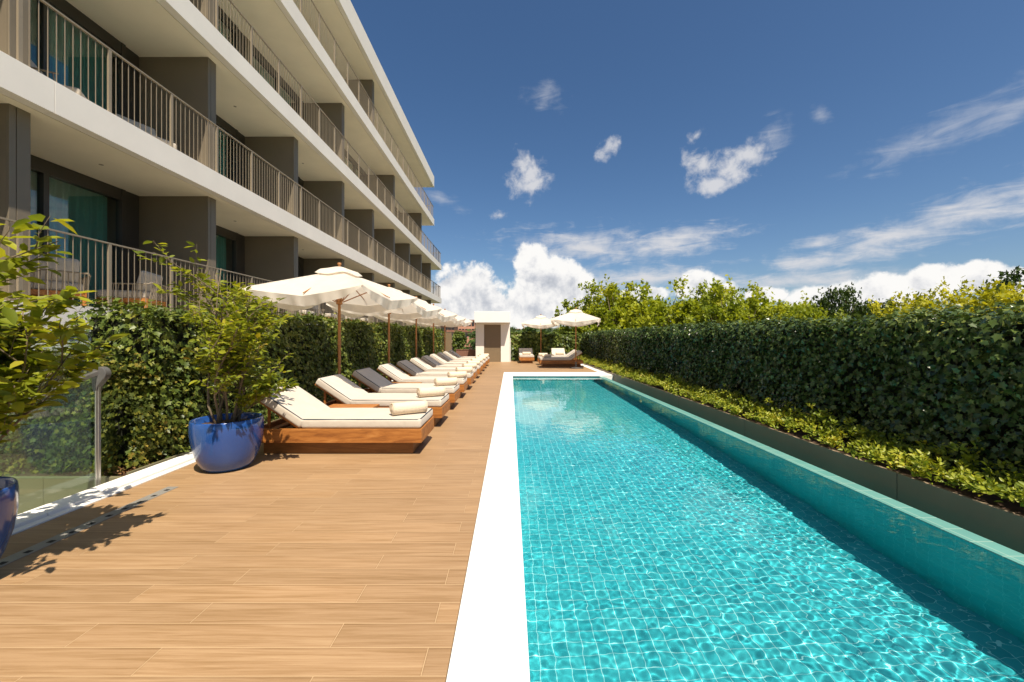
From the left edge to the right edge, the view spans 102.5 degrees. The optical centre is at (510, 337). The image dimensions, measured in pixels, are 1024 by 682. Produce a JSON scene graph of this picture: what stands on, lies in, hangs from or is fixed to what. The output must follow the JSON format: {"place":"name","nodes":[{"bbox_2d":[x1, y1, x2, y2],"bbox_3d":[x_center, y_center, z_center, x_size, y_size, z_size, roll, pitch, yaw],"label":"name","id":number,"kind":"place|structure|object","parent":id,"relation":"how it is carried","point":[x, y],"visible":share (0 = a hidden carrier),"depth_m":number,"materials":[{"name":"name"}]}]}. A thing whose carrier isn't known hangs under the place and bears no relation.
{"place":"outdoors","nodes":[
{"label":"outdoors","id":0,"kind":"place"},
{"bbox_2d":[0,0,441,354],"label":"hotel building","id":1,"kind":"structure","parent":0,"point":[284,125],"depth_m":9.09,"materials":[{"name":"white paint"}]},
{"bbox_2d":[31,60,87,99],"bbox_3d":[-7.438,-3.960,6.678,0.858,0.840,0.907,0,0,-30],"label":"lounge chair","id":2,"kind":"object","parent":1,"relation":"on","point":[35,67],"visible":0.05,"depth_m":6.49,"materials":[{"name":"grey wood"}]},
{"bbox_2d":[31,254,90,306],"bbox_3d":[-7.412,-0.850,6.528,0.858,0.840,0.907,0,0,30],"label":"lounge chair","id":3,"kind":"object","parent":1,"relation":"on","point":[52,283],"visible":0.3,"depth_m":6.45,"materials":[{"name":"grey wood"}]},
{"bbox_2d":[31,155,138,306],"bbox_3d":[-8.352,-1.775,7.410,0.364,2.690,3.320,0,0,0],"label":"window","id":4,"kind":"structure","parent":1,"relation":"in","point":[57,191],"depth_m":8.13,"materials":[{"name":"teal glass"}]},
{"bbox_2d":[31,0,138,121],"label":"window","id":5,"kind":"structure","parent":1,"relation":"in","point":[63,6],"depth_m":8.08,"materials":[{"name":"teal glass"}]},
{"bbox_2d":[96,270,169,308],"bbox_3d":[-7.308,-0.850,8.015,0.859,0.840,0.907,0,0,-20],"label":"lounge chair","id":6,"kind":"object","parent":1,"relation":"on","point":[137,291],"visible":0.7,"depth_m":7.76,"materials":[{"name":"grey wood"}]},
{"bbox_2d":[116,114,175,148],"bbox_3d":[-7.392,-3.960,8.265,0.859,0.840,0.907,0,0,20],"label":"lounge chair","id":7,"kind":"object","parent":1,"relation":"on","point":[148,129],"visible":0.09,"depth_m":8.32,"materials":[{"name":"grey wood"}]},
{"bbox_2d":[216,225,244,307],"bbox_3d":[-8.352,-1.775,11.020,0.364,2.690,3.320,0,0,0],"label":"window","id":8,"kind":"structure","parent":1,"relation":"in","point":[238,241],"depth_m":12.23,"materials":[{"name":"black glass"}]},
{"bbox_2d":[216,114,244,187],"bbox_3d":[-8.352,-4.870,11.020,0.364,2.660,3.320,0,0,0],"label":"window","id":9,"kind":"structure","parent":1,"relation":"in","point":[239,150],"depth_m":12.25,"materials":[{"name":"black glass"}]},
{"bbox_2d":[218,5,244,57],"bbox_3d":[-8.352,-7.965,11.020,0.364,2.670,3.320,0,0,0],"label":"window","id":10,"kind":"structure","parent":1,"relation":"in","point":[239,39],"depth_m":12.25,"materials":[{"name":"black glass"}]},
{"bbox_2d":[253,45,303,119],"bbox_3d":[-8.352,-7.965,14.630,0.364,2.670,3.320,0,0,0],"label":"window","id":11,"kind":"structure","parent":1,"relation":"in","point":[265,64],"depth_m":14.41,"materials":[{"name":"black glass"}]},
{"bbox_2d":[298,256,303,276],"bbox_3d":[-8.236,-1.775,14.630,0.150,2.690,3.321,0,0,0],"label":"window","id":12,"kind":"structure","parent":1,"relation":"in","point":[300,260],"depth_m":16.05,"materials":[{"name":"black glass"}]},
{"bbox_2d":[298,177,303,220],"bbox_3d":[-8.236,-4.870,14.630,0.150,2.660,3.321,0,0,0],"label":"window","id":13,"kind":"structure","parent":1,"relation":"in","point":[300,181],"depth_m":16.05,"materials":[{"name":"black glass"}]},
{"bbox_2d":[298,310,313,317],"bbox_3d":[-7.044,-0.850,13.592,0.858,0.840,0.907,0,0,-10],"label":"lounge chair","id":14,"kind":"object","parent":1,"relation":"on","point":[305,312],"visible":0.09,"depth_m":13.29,"materials":[{"name":"white wood"}]},
{"bbox_2d":[307,305,336,318],"bbox_3d":[-7.044,-0.850,15.392,0.858,0.840,0.907,0,0,-10],"label":"lounge chair","id":15,"kind":"object","parent":1,"relation":"on","point":[321,311],"visible":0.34,"depth_m":15.07,"materials":[{"name":"grey wood"}]},
{"bbox_2d":[344,148,366,185],"bbox_3d":[-8.352,-7.965,21.850,0.364,2.670,3.320,0,0,0],"label":"window","id":16,"kind":"structure","parent":1,"relation":"in","point":[353,168],"depth_m":21.68,"materials":[{"name":"glass"}]},
{"bbox_2d":[0,361,596,681],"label":"deck","id":17,"kind":"structure","parent":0,"point":[306,567],"depth_m":2.44,"materials":[{"name":"wood"}]},
{"bbox_2d":[0,214,128,557],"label":"potted shrub","id":18,"kind":"object","parent":17,"relation":"on","point":[22,362],"visible":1,"depth_m":2.38,"materials":[{"name":"green plant"}]},
{"bbox_2d":[0,487,177,566],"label":"drain grate","id":19,"kind":"object","parent":17,"relation":"on","point":[41,545],"visible":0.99,"depth_m":2.98,"materials":[{"name":"metal"}]},
{"bbox_2d":[7,388,367,514],"bbox_3d":[-5.056,1.875,8.030,2.488,1.050,7.940,0,0,0],"label":"planter","id":20,"kind":"object","parent":17,"relation":"on","point":[36,491],"visible":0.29,"depth_m":4.06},
{"bbox_2d":[0,388,363,475],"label":"soil bed","id":21,"kind":"object","parent":20,"relation":"in","point":[27,472],"depth_m":4.31,"materials":[{"name":"brown soil"}]},
{"bbox_2d":[0,340,224,475],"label":"ivy bush","id":22,"kind":"object","parent":21,"relation":"on","point":[37,442],"visible":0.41,"depth_m":4.38,"materials":[{"name":"green plant"}]},
{"bbox_2d":[104,400,330,475],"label":"leaf litter","id":23,"kind":"object","parent":21,"relation":"on","point":[123,471],"visible":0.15,"depth_m":4.30,"materials":[{"name":"brown plant"}]},
{"bbox_2d":[60,293,445,468],"bbox_3d":[-4.365,0.436,14.502,1.350,2.160,20.195,0,0,0],"label":"hedge","id":24,"kind":"object","parent":21,"relation":"on","point":[154,331],"visible":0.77,"depth_m":5.79,"materials":[{"name":"green plant"}]},
{"bbox_2d":[11,380,392,535],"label":"white kerb","id":25,"kind":"structure","parent":17,"relation":"on","point":[26,520],"depth_m":3.59,"materials":[{"name":"white concrete"}]},
{"bbox_2d":[443,332,451,351],"bbox_3d":[-3.780,0.545,24.660,0.520,1.710,0.140,0,0,0],"label":"taupe screen","id":26,"kind":"object","parent":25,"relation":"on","point":[448,335],"visible":0.39,"depth_m":24.60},
{"bbox_2d":[133,240,298,472],"bbox_3d":[-2.945,0.248,4.377,1.316,2.304,1.613,0,0,-20],"label":"potted shrub","id":27,"kind":"object","parent":17,"relation":"on","point":[219,441],"visible":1,"depth_m":4.20,"materials":[{"name":"green plant"}]},
{"bbox_2d":[244,263,417,373],"bbox_3d":[-3.055,0.033,7.350,2.097,2.735,2.134,0,0,10],"label":"parasol","id":28,"kind":"object","parent":17,"relation":"on","point":[339,287],"visible":0.9,"depth_m":6.84,"materials":[{"name":"white fabric"}]},
{"bbox_2d":[256,385,433,452],"bbox_3d":[-2.060,1.016,5.255,2.020,0.767,0.800,0,0,0],"label":"sun lounger","id":29,"kind":"object","parent":17,"relation":"on","point":[307,422],"visible":0.88,"depth_m":4.89,"materials":[{"name":"white fabric"}]},
{"bbox_2d":[389,400,427,415],"bbox_3d":[-1.273,0.883,5.143,0.456,0.154,0.152,0,0,-33],"label":"rolled towel","id":30,"kind":"object","parent":29,"relation":"on","point":[409,407],"visible":1,"depth_m":5.09,"materials":[{"name":"white fabric"}]},
{"bbox_2d":[329,404,379,407],"bbox_3d":[-2.330,1.205,6.005,0.700,0.390,0.429,0,0,0],"label":"side table","id":31,"kind":"object","parent":17,"relation":"on","point":[354,406],"visible":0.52,"depth_m":6.08,"materials":[{"name":"brown wood"}]},
{"bbox_2d":[315,374,449,426],"bbox_3d":[-2.063,1.016,6.755,2.020,0.767,0.800,0,0,1],"label":"sun lounger","id":32,"kind":"object","parent":17,"relation":"on","point":[340,389],"visible":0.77,"depth_m":6.46,"materials":[{"name":"white fabric"}]},
{"bbox_2d":[416,386,445,397],"bbox_3d":[-1.282,0.883,6.642,0.456,0.154,0.152,0,0,-32],"label":"rolled towel","id":33,"kind":"object","parent":32,"relation":"on","point":[430,391],"visible":1,"depth_m":6.58,"materials":[{"name":"white fabric"}]},
{"bbox_2d":[326,284,441,380],"bbox_3d":[-3.055,0.033,10.350,2.097,2.735,2.135,0,0,8],"label":"parasol","id":34,"kind":"object","parent":17,"relation":"on","point":[417,309],"visible":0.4,"depth_m":10.43,"materials":[{"name":"white fabric"}]},
{"bbox_2d":[351,367,459,407],"bbox_3d":[-2.070,1.016,8.255,2.020,0.767,0.800,0,0,1],"label":"sun lounger","id":35,"kind":"object","parent":17,"relation":"on","point":[372,380],"visible":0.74,"depth_m":7.96,"materials":[{"name":"white fabric"}]},
{"bbox_2d":[434,377,457,385],"bbox_3d":[-1.287,0.883,8.173,0.456,0.154,0.152,0,0,-29],"label":"rolled towel","id":36,"kind":"object","parent":35,"relation":"on","point":[445,381],"visible":1,"depth_m":8.11,"materials":[{"name":"white fabric"}]},
{"bbox_2d":[374,296,456,356],"bbox_3d":[-3.055,0.033,13.349,2.097,2.735,2.134,0,0,12],"label":"parasol","id":37,"kind":"object","parent":17,"relation":"on","point":[442,315],"visible":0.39,"depth_m":13.37,"materials":[{"name":"white fabric"}]},
{"bbox_2d":[377,363,467,397],"bbox_3d":[-2.067,1.016,9.755,2.020,0.767,0.800,0,0,0],"label":"sun lounger","id":38,"kind":"object","parent":17,"relation":"on","point":[392,372],"visible":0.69,"depth_m":9.42,"materials":[{"name":"white fabric"}]},
{"bbox_2d":[447,371,466,377],"bbox_3d":[-1.255,0.883,9.663,0.456,0.154,0.152,0,0,-32],"label":"rolled towel","id":39,"kind":"object","parent":38,"relation":"on","point":[460,374],"visible":0.97,"depth_m":9.61,"materials":[{"name":"white fabric"}]},
{"bbox_2d":[402,304,465,353],"bbox_3d":[-3.055,0.033,16.350,2.097,2.735,2.135,0,0,9],"label":"parasol","id":40,"kind":"object","parent":17,"relation":"on","point":[457,320],"visible":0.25,"depth_m":16.46,"materials":[{"name":"white fabric"}]},
{"bbox_2d":[396,360,473,389],"bbox_3d":[-2.049,1.016,11.255,2.020,0.767,0.800,0,0,1],"label":"sun lounger","id":41,"kind":"object","parent":17,"relation":"on","point":[408,367],"visible":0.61,"depth_m":10.91,"materials":[{"name":"white fabric"}]},
{"bbox_2d":[455,367,472,371],"bbox_3d":[-1.261,0.883,11.152,0.456,0.154,0.151,0,0,-29],"label":"rolled towel","id":42,"kind":"object","parent":41,"relation":"on","point":[468,369],"visible":0.91,"depth_m":11.10,"materials":[{"name":"white fabric"}]},
{"bbox_2d":[408,357,476,378],"bbox_3d":[-2.069,1.016,12.755,2.020,0.767,0.800,0,0,0],"label":"sun lounger","id":43,"kind":"object","parent":17,"relation":"on","point":[420,363],"visible":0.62,"depth_m":12.40,"materials":[{"name":"white fabric"}]},
{"bbox_2d":[462,363,476,367],"bbox_3d":[-1.263,0.883,12.648,0.456,0.154,0.152,0,0,-34],"label":"rolled towel","id":44,"kind":"object","parent":43,"relation":"on","point":[473,365],"visible":0.85,"depth_m":12.61,"materials":[{"name":"white fabric"}]},
{"bbox_2d":[419,309,472,350],"bbox_3d":[-3.055,0.033,19.200,2.097,2.735,2.134,0,0,11],"label":"parasol","id":45,"kind":"object","parent":17,"relation":"on","point":[466,322],"visible":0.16,"depth_m":19.21,"materials":[{"name":"white fabric"}]},
{"bbox_2d":[421,355,480,377],"bbox_3d":[-2.057,1.016,14.255,2.020,0.767,0.800,0,0,0],"label":"sun lounger","id":46,"kind":"object","parent":17,"relation":"on","point":[430,361],"visible":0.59,"depth_m":13.93,"materials":[{"name":"white fabric"}]},
{"bbox_2d":[466,360,479,364],"bbox_3d":[-1.279,0.883,14.143,0.456,0.154,0.152,0,0,-29],"label":"rolled towel","id":47,"kind":"object","parent":46,"relation":"on","point":[476,362],"visible":0.73,"depth_m":14.10,"materials":[{"name":"white fabric"}]},
{"bbox_2d":[430,353,482,370],"bbox_3d":[-2.067,1.016,15.755,2.020,0.767,0.800,0,0,0],"label":"sun lounger","id":48,"kind":"object","parent":17,"relation":"on","point":[437,358],"visible":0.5,"depth_m":15.37,"materials":[{"name":"white fabric"}]},
{"bbox_2d":[471,358,482,361],"bbox_3d":[-1.286,0.883,15.653,0.456,0.154,0.151,0,0,-34],"label":"rolled towel","id":49,"kind":"object","parent":48,"relation":"on","point":[477,359],"visible":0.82,"depth_m":15.62,"materials":[{"name":"white fabric"}]},
{"bbox_2d":[437,352,485,370],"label":"sun lounger","id":50,"kind":"object","parent":17,"relation":"on","point":[444,356],"visible":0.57,"depth_m":16.88,"materials":[{"name":"white fabric"}]},
{"bbox_2d":[443,351,487,364],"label":"sun lounger","id":51,"kind":"object","parent":17,"relation":"on","point":[450,355],"visible":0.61,"depth_m":18.39,"materials":[{"name":"white fabric"}]},
{"bbox_2d":[448,350,489,365],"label":"sun lounger","id":52,"kind":"object","parent":17,"relation":"on","point":[452,352],"visible":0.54,"depth_m":19.88,"materials":[{"name":"white fabric"}]},
{"bbox_2d":[474,311,510,361],"bbox_3d":[-0.983,-0.010,23.595,2.005,2.820,1.910,0,0,0],"label":"service hut","id":53,"kind":"object","parent":17,"relation":"on","point":[493,339],"visible":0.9,"depth_m":23.30,"materials":[{"name":"white paint"}]},
{"bbox_2d":[484,325,500,361],"bbox_3d":[-1.022,0.339,23.345,0.949,2.113,0.090,0,0,0],"label":"door","id":54,"kind":"structure","parent":53,"relation":"in","point":[492,333],"depth_m":23.35,"materials":[{"name":"brown wood"}]},
{"bbox_2d":[519,348,533,362],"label":"sun lounger","id":55,"kind":"object","parent":17,"relation":"on","point":[526,358],"visible":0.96,"depth_m":22.05,"materials":[{"name":"brown wood"}]},
{"bbox_2d":[521,314,558,361],"bbox_3d":[1.755,0.033,23.600,2.097,2.735,2.135,0,0,6],"label":"parasol","id":56,"kind":"object","parent":17,"relation":"on","point":[540,321],"visible":0.88,"depth_m":22.86,"materials":[{"name":"white fabric"}]},
{"bbox_2d":[537,349,576,364],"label":"sun lounger","id":57,"kind":"object","parent":17,"relation":"on","point":[570,353],"visible":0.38,"depth_m":20.71,"materials":[{"name":"white fabric"}]},
{"bbox_2d":[551,348,565,355],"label":"sun lounger","id":58,"kind":"object","parent":17,"relation":"on","point":[554,351],"visible":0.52,"depth_m":23.65,"materials":[{"name":"white fabric"}]},
{"bbox_2d":[539,350,582,366],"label":"sun lounger","id":59,"kind":"object","parent":17,"relation":"on","point":[569,361],"visible":0.98,"depth_m":19.21,"materials":[{"name":"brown wood"}]},
{"bbox_2d":[551,307,600,368],"bbox_3d":[2.934,0.033,18.400,2.097,2.735,2.134,0,0,10],"label":"parasol","id":60,"kind":"object","parent":17,"relation":"on","point":[575,317],"visible":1,"depth_m":17.65,"materials":[{"name":"white fabric"}]},
{"bbox_2d":[513,376,1023,566],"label":"pool basin","id":61,"kind":"object","parent":17,"relation":"in","point":[1001,551],"visible":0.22,"depth_m":3.77,"materials":[{"name":"tile"}]},
{"bbox_2d":[446,364,612,681],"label":"pool coping","id":62,"kind":"object","parent":61,"relation":"on","point":[490,642],"visible":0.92,"depth_m":2.38,"materials":[{"name":"white stone"}]},
{"bbox_2d":[513,377,1023,681],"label":"pool water","id":63,"kind":"structure","parent":61,"relation":"in","point":[661,543],"depth_m":2.62,"materials":[{"name":"teal liquid"}]},
{"bbox_2d":[585,364,1023,553],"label":"planter","id":64,"kind":"object","parent":17,"relation":"on","point":[1001,526],"visible":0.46,"depth_m":4.22,"materials":[{"name":"concrete"}]},
{"bbox_2d":[392,382,421,382],"bbox_3d":[-2.330,1.205,9.005,0.700,0.390,0.429,0,0,0],"label":"side table","id":65,"kind":"object","parent":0,"point":[406,382],"visible":0.09,"depth_m":9.16,"materials":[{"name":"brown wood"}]},
{"bbox_2d":[434,326,458,350],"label":"town house","id":66,"kind":"structure","parent":0,"point":[449,328],"depth_m":165.00,"materials":[{"name":"ceramic"}]},
{"bbox_2d":[452,330,466,351],"bbox_3d":[-3.212,0.701,26.069,1.050,2.374,0.932,0,0,0],"label":"ivy screen","id":67,"kind":"object","parent":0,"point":[459,338],"visible":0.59,"depth_m":25.87,"materials":[{"name":"green plant"}]},
{"bbox_2d":[446,330,474,349],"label":"town house","id":68,"kind":"structure","parent":0,"point":[465,331],"depth_m":144.50,"materials":[{"name":"pink paint"}]},
{"bbox_2d":[456,349,475,355],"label":"brown wall","id":69,"kind":"structure","parent":0,"point":[466,352],"depth_m":24.90,"materials":[{"name":"brown wood"}]},
{"bbox_2d":[458,320,475,329],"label":"town house","id":70,"kind":"structure","parent":0,"point":[472,326],"depth_m":225.00,"materials":[{"name":"ceramic"}]},
{"bbox_2d":[463,326,579,348],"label":"woodland","id":71,"kind":"object","parent":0,"point":[473,336],"visible":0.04,"depth_m":78.08,"materials":[{"name":"green plant"}]},
{"bbox_2d":[350,0,1023,328],"label":"sky","id":72,"kind":"structure","parent":0,"point":[789,147],"materials":[{"name":"blue"}]},
{"bbox_2d":[585,363,1023,515],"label":"planting soil","id":73,"kind":"structure","parent":0,"point":[1014,507],"depth_m":4.42,"materials":[{"name":"brown soil"}]},
{"bbox_2d":[510,331,581,360],"bbox_3d":[2.118,0.566,24.862,4.426,2.006,1.403,0,0,0],"label":"hedge","id":74,"kind":"object","parent":73,"relation":"on","point":[565,340],"visible":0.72,"depth_m":24.45,"materials":[{"name":"green plant"}]},
{"bbox_2d":[576,354,1023,506],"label":"ground cover","id":75,"kind":"object","parent":73,"relation":"on","point":[919,459],"visible":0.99,"depth_m":4.67,"materials":[{"name":"green plant"}]},
{"bbox_2d":[580,298,1023,487],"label":"hedge","id":76,"kind":"object","parent":73,"relation":"on","point":[923,374],"visible":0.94,"depth_m":5.00,"materials":[{"name":"leaf"},{"name":"twig"}]},
{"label":"stair","id":77,"kind":"structure","parent":0,"visible":0},
{"bbox_2d":[11,366,110,485],"bbox_3d":[-4.243,1.135,3.124,1.644,2.430,3.389,0,0,-36],"label":"glass balustrade","id":78,"kind":"object","parent":77,"relation":"on","point":[100,376],"visible":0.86,"depth_m":3.87,"materials":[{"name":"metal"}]},
{"label":"ground","id":79,"kind":"structure","parent":0,"visible":0},
{"bbox_2d":[464,337,474,348],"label":"town house","id":80,"kind":"structure","parent":79,"relation":"on","point":[469,344],"depth_m":90.86,"materials":[{"name":"orange paint"}]},
{"bbox_2d":[553,278,622,346],"bbox_3d":[5.839,4.111,29.994,7.592,16.593,5.936,0,0,-26],"label":"plane tree","id":81,"kind":"object","parent":79,"relation":"on","point":[587,301],"visible":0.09,"depth_m":28.91,"materials":[{"name":"green plant"}]},
{"bbox_2d":[574,274,668,343],"bbox_3d":[7.548,4.075,27.030,7.331,16.664,7.404,0,0,45],"label":"plane tree","id":82,"kind":"object","parent":79,"relation":"on","point":[616,308],"visible":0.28,"depth_m":25.98,"materials":[{"name":"green plant"}]},
{"bbox_2d":[598,275,714,330],"bbox_3d":[8.742,4.386,24.207,6.869,16.041,6.512,0,0,16],"label":"plane tree","id":83,"kind":"object","parent":79,"relation":"on","point":[657,307],"visible":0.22,"depth_m":22.95,"materials":[{"name":"green plant"}]},
{"bbox_2d":[656,278,731,325],"bbox_3d":[11.055,4.434,24.804,5.936,15.946,7.592,0,0,20],"label":"plane tree","id":84,"kind":"object","parent":79,"relation":"on","point":[700,288],"visible":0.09,"depth_m":23.64,"materials":[{"name":"green plant"}]},
{"bbox_2d":[679,274,774,324],"bbox_3d":[11.759,4.441,21.866,5.556,15.931,5.612,0,0,-34],"label":"plane tree","id":85,"kind":"object","parent":79,"relation":"on","point":[717,306],"visible":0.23,"depth_m":21.20,"materials":[{"name":"green plant"}]},
{"bbox_2d":[724,280,818,322],"bbox_3d":[13.432,4.594,21.955,6.129,15.625,6.465,0,0,10],"label":"plane tree","id":86,"kind":"object","parent":79,"relation":"on","point":[779,309],"visible":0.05,"depth_m":20.98,"materials":[{"name":"green plant"}]},
{"bbox_2d":[769,290,828,320],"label":"plane tree","id":87,"kind":"object","parent":79,"relation":"on","point":[823,314],"depth_m":24.19,"materials":[{"name":"green plant"}]},
{"bbox_2d":[790,299,849,324],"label":"plane tree","id":88,"kind":"object","parent":79,"relation":"on","point":[810,313],"visible":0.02,"depth_m":19.47,"materials":[{"name":"green plant"}]},
{"bbox_2d":[811,282,873,322],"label":"dark tree","id":89,"kind":"object","parent":79,"relation":"on","point":[833,308],"visible":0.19,"depth_m":25.35,"materials":[{"name":"green plant"}]},
{"bbox_2d":[847,298,902,317],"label":"dark tree","id":90,"kind":"object","parent":79,"relation":"on","point":[883,305],"visible":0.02,"depth_m":33.32,"materials":[{"name":"green plant"}]},
{"bbox_2d":[866,287,988,325],"bbox_3d":[16.076,5.124,16.871,5.530,14.566,5.270,0,0,-38],"label":"yellow tree","id":91,"kind":"object","parent":79,"relation":"on","point":[873,306],"visible":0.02,"depth_m":17.19,"materials":[{"name":"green plant"}]},
{"bbox_2d":[875,275,992,324],"bbox_3d":[16.686,4.971,15.650,5.751,14.871,5.890,0,0,-22],"label":"yellow tree","id":92,"kind":"object","parent":79,"relation":"on","point":[930,301],"visible":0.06,"depth_m":15.66,"materials":[{"name":"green plant"}]},
{"bbox_2d":[942,274,1023,324],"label":"yellow tree","id":93,"kind":"object","parent":79,"relation":"on","point":[1003,288],"visible":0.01,"depth_m":14.14,"materials":[{"name":"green plant"}]},
{"bbox_2d":[969,289,1023,322],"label":"yellow tree","id":94,"kind":"object","parent":79,"relation":"on","point":[1000,295],"visible":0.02,"depth_m":13.52,"materials":[{"name":"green plant"}]},
{"bbox_2d":[975,265,1023,310],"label":"dark tree","id":95,"kind":"object","parent":79,"relation":"on","point":[1016,277],"visible":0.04,"depth_m":18.68,"materials":[{"name":"green plant"}]}
]}

